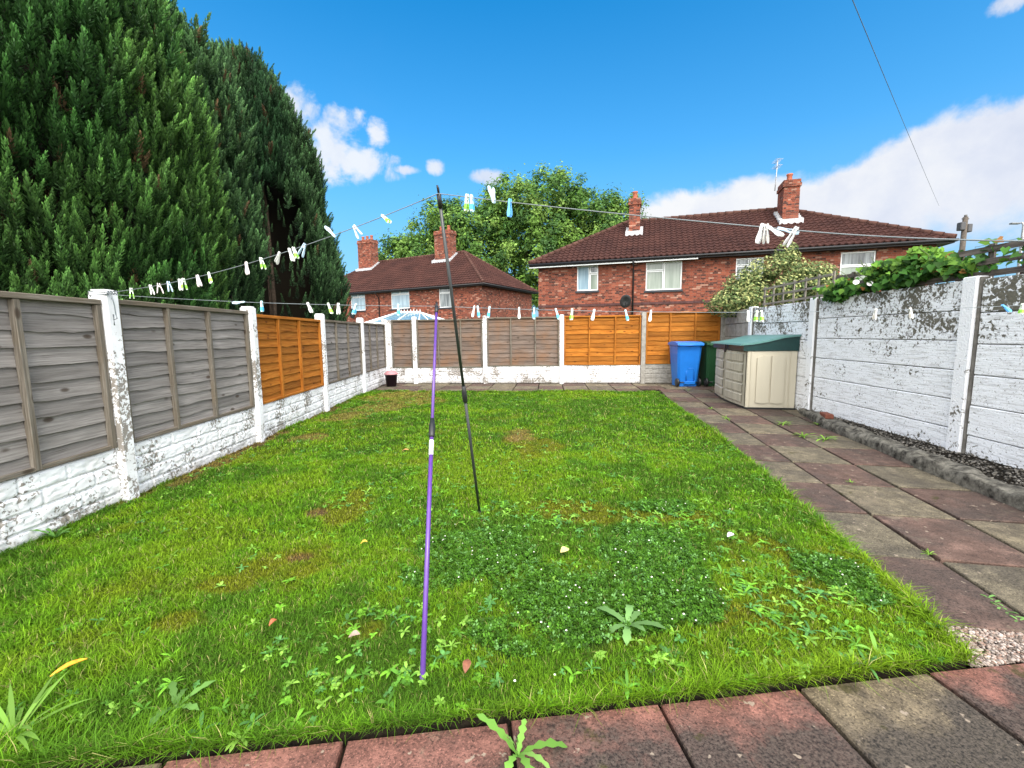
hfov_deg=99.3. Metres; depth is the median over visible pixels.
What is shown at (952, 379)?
concrete wall
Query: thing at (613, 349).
back fence
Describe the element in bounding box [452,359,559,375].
ground
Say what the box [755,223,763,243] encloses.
clothes peg
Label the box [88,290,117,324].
line knot
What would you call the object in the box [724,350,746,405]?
door
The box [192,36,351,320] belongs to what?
conifer tree
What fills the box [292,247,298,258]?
clothes peg
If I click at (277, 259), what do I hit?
clothes peg
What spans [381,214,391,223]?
clothes peg
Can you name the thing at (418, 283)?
brick house
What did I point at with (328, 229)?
clothes peg
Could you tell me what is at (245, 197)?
conifer tree
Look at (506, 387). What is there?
back path
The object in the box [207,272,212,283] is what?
clothes peg
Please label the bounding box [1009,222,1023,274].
street lamp
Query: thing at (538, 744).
dandelion
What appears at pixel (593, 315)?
clothes peg
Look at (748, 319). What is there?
clothes peg
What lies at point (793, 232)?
clothes peg
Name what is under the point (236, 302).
clothes peg
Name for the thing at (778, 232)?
clothes peg
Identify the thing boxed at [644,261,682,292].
window
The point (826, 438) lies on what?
path weed
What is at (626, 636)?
dock plant
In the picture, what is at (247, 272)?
clothes peg
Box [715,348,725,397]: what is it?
door
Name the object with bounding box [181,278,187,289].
clothes peg
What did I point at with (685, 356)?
wheelie bin
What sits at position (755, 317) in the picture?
clothes peg
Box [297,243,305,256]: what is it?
clothes peg
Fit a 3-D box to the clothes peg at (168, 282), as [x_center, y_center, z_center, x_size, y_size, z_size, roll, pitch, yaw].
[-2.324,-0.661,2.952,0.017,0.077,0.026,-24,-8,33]
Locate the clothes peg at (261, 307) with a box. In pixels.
[260,301,263,311]
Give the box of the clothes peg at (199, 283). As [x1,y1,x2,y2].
[196,275,201,286]
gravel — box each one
[819,412,1023,485]
[944,625,1023,667]
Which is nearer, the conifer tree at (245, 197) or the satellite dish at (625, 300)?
the conifer tree at (245, 197)
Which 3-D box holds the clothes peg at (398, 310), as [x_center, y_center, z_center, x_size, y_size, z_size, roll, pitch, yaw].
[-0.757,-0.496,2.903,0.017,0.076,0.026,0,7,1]
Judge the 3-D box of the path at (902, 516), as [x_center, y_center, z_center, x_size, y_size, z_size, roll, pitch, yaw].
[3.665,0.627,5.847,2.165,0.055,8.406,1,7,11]
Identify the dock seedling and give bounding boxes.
[854,629,902,659]
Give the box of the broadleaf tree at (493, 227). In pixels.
[376,160,649,311]
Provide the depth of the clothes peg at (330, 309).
2.97 m
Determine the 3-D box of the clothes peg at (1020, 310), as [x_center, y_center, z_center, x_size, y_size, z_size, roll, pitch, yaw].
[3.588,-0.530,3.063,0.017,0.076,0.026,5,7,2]
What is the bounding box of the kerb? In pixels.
[799,408,1023,510]
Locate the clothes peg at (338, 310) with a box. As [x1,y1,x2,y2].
[336,303,340,313]
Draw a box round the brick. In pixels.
[819,412,833,418]
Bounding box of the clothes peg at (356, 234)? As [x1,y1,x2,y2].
[352,225,362,238]
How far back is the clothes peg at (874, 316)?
3.01 m
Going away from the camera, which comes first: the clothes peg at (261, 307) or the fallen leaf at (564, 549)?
the fallen leaf at (564, 549)
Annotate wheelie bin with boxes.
[668,341,703,386]
[699,341,716,385]
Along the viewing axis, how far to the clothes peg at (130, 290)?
3.12 m
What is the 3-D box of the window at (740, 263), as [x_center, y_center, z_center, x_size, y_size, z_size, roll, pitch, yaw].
[10.706,-5.086,19.629,1.242,1.174,0.180,1,7,17]
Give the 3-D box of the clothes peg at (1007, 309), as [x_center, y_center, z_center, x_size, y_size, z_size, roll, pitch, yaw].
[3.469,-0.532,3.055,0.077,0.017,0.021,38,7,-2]
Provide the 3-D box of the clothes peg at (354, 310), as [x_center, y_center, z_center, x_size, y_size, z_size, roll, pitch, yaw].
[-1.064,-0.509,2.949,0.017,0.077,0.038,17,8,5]
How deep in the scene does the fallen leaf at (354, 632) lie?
1.81 m
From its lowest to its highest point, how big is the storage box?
1.252 m
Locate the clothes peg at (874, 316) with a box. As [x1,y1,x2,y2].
[872,308,876,319]
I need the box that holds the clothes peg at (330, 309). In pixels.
[327,303,332,313]
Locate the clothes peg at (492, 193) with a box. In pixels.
[487,185,495,203]
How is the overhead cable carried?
attached to the brick house at (657, 265)
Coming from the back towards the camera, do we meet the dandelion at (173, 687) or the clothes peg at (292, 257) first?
the clothes peg at (292, 257)
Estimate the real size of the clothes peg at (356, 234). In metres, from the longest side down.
0.077 x 0.038 x 0.017 m
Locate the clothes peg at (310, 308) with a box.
[306,302,312,312]
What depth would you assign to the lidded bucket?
11.14 m
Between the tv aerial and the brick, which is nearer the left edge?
the tv aerial
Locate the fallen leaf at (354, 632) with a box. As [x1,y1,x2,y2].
[349,630,359,636]
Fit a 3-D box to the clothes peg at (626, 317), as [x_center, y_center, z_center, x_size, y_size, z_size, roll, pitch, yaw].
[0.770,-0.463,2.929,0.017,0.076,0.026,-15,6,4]
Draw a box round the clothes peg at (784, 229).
[777,227,798,234]
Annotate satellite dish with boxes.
[349,308,354,318]
[620,294,630,307]
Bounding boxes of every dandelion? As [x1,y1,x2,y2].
[32,526,70,537]
[148,680,215,731]
[476,713,566,767]
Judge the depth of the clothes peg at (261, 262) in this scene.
2.60 m
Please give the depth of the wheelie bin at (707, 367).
10.54 m
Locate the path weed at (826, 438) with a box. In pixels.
[815,435,835,441]
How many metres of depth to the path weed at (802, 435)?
5.39 m
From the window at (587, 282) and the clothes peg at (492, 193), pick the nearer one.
the clothes peg at (492, 193)
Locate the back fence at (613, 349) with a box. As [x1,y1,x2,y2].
[386,311,725,383]
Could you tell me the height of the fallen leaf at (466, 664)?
0.020 m
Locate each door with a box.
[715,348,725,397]
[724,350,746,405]
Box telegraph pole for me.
[956,215,972,249]
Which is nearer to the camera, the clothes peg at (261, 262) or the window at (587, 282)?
the clothes peg at (261, 262)
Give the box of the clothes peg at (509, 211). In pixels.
[507,198,511,217]
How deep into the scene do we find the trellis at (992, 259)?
4.16 m
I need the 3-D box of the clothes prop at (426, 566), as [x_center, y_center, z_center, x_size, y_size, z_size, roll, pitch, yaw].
[-0.414,0.293,2.240,0.033,1.507,1.457,-1,7,-6]
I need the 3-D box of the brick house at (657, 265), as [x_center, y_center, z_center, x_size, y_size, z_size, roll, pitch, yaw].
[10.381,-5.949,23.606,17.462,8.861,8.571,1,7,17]
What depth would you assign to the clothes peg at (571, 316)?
2.90 m
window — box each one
[351,292,365,311]
[390,288,409,309]
[438,288,452,308]
[575,265,598,292]
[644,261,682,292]
[735,257,763,282]
[840,251,875,279]
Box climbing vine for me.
[812,236,1023,303]
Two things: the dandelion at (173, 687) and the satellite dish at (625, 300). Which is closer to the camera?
the dandelion at (173, 687)
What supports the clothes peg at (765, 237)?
attached to the washing line at (647, 216)
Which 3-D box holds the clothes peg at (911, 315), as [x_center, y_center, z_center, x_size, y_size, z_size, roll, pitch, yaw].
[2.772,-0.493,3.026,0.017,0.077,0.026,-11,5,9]
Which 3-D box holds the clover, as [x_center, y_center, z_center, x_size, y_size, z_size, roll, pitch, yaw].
[0.573,0.970,2.483,3.147,0.071,2.100,-1,6,0]
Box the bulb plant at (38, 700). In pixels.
[0,670,91,753]
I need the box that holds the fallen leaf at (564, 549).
[560,546,568,552]
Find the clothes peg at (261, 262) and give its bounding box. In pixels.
[259,257,265,269]
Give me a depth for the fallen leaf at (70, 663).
1.64 m
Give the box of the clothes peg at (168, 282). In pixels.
[167,281,172,291]
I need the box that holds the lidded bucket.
[384,370,397,386]
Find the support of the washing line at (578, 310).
attached to the boundary fence at (99, 409)
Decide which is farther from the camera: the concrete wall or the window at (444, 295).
the window at (444, 295)
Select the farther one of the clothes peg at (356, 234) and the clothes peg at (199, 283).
the clothes peg at (199, 283)
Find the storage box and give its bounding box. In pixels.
[711,334,801,409]
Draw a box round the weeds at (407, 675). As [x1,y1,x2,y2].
[3,391,943,755]
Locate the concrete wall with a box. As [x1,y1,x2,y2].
[724,274,1023,469]
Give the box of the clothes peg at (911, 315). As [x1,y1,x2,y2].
[909,308,913,318]
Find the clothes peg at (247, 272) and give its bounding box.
[245,262,249,274]
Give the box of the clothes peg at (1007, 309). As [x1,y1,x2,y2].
[1001,304,1011,311]
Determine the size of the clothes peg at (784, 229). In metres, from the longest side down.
0.064 x 0.017 x 0.014 m
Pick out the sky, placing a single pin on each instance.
(693, 106)
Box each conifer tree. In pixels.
[0,0,237,308]
[123,0,270,313]
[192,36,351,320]
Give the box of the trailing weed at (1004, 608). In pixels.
[980,594,1023,621]
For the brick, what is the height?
0.065 m
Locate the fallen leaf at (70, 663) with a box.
[50,658,86,676]
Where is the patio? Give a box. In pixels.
[121,663,1023,767]
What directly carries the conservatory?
on the ground at (482, 367)
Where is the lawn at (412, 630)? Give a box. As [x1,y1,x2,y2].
[0,392,955,763]
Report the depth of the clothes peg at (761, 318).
2.97 m
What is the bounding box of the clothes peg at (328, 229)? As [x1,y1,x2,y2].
[324,226,335,237]
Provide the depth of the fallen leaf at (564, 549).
2.47 m
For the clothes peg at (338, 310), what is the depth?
2.96 m
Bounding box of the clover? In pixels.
[234,488,950,716]
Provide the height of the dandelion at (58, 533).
0.080 m
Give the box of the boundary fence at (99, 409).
[0,289,387,554]
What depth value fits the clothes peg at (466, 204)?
2.03 m
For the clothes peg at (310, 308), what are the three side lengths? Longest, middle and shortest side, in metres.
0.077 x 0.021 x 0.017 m
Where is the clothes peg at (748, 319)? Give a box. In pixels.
[746,310,749,321]
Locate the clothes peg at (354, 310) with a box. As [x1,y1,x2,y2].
[352,303,356,314]
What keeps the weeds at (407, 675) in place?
on the lawn at (412, 630)
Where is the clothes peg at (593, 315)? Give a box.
[591,309,594,319]
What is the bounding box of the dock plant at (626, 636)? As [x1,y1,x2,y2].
[596,604,665,645]
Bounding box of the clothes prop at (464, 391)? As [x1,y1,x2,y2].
[436,185,480,512]
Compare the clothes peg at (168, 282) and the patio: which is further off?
the clothes peg at (168, 282)
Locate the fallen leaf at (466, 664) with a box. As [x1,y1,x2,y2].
[463,659,470,672]
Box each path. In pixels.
[367,383,714,392]
[659,389,1023,633]
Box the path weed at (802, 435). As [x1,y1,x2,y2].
[797,432,813,437]
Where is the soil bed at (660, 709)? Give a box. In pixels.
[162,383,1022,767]
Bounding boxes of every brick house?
[343,225,537,321]
[528,173,958,358]
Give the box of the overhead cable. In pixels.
[852,0,938,204]
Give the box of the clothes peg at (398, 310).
[397,304,399,315]
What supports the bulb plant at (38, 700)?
on the lawn at (412, 630)
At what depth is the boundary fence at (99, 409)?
3.57 m
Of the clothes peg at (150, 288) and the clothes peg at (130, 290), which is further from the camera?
the clothes peg at (130, 290)
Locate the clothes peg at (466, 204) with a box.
[464,194,468,211]
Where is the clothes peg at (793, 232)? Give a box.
[783,226,798,246]
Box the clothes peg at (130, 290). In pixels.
[129,288,134,298]
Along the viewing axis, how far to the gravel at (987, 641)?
1.80 m
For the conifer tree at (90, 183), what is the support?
on the ground at (482, 367)
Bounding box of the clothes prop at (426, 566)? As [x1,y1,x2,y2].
[419,303,437,679]
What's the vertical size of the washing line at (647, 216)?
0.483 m
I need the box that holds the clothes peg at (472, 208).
[470,194,474,211]
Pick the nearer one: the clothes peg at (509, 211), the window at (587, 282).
the clothes peg at (509, 211)
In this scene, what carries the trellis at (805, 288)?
attached to the concrete wall
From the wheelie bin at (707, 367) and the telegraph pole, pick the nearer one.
the wheelie bin at (707, 367)
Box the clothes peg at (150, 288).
[149,285,154,294]
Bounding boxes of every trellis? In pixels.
[762,271,835,305]
[836,239,1023,292]
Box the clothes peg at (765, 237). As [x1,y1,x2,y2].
[762,223,768,243]
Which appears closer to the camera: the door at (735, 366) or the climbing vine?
the climbing vine
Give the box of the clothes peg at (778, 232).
[766,225,783,236]
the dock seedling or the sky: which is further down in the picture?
the dock seedling
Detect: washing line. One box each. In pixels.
[108,193,1023,292]
[109,294,1021,312]
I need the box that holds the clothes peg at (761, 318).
[759,310,763,321]
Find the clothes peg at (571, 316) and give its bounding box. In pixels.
[569,308,572,319]
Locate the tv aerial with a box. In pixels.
[774,158,782,190]
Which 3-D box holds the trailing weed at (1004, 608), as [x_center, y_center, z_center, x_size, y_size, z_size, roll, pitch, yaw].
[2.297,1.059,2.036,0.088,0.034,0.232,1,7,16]
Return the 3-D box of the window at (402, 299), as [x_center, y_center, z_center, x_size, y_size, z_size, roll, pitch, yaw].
[-8.907,-6.747,34.700,2.038,1.665,0.180,3,7,29]
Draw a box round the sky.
[171,0,1023,316]
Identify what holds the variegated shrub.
on the ground at (482, 367)
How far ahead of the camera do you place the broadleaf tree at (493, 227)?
46.51 m
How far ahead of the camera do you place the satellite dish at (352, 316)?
36.97 m
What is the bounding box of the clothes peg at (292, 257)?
[288,248,294,260]
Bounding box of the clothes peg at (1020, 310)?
[1018,303,1023,313]
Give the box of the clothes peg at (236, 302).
[232,301,244,303]
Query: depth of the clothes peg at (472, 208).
2.01 m
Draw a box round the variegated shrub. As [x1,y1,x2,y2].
[702,240,840,318]
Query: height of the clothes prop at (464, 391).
2.010 m
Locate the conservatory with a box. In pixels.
[364,309,442,323]
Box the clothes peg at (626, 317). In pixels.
[624,310,628,320]
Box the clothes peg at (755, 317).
[753,310,757,321]
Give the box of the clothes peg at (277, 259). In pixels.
[274,251,280,264]
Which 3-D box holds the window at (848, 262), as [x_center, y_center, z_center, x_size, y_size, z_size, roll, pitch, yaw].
[14.616,-4.954,18.453,1.246,1.273,0.082,1,7,17]

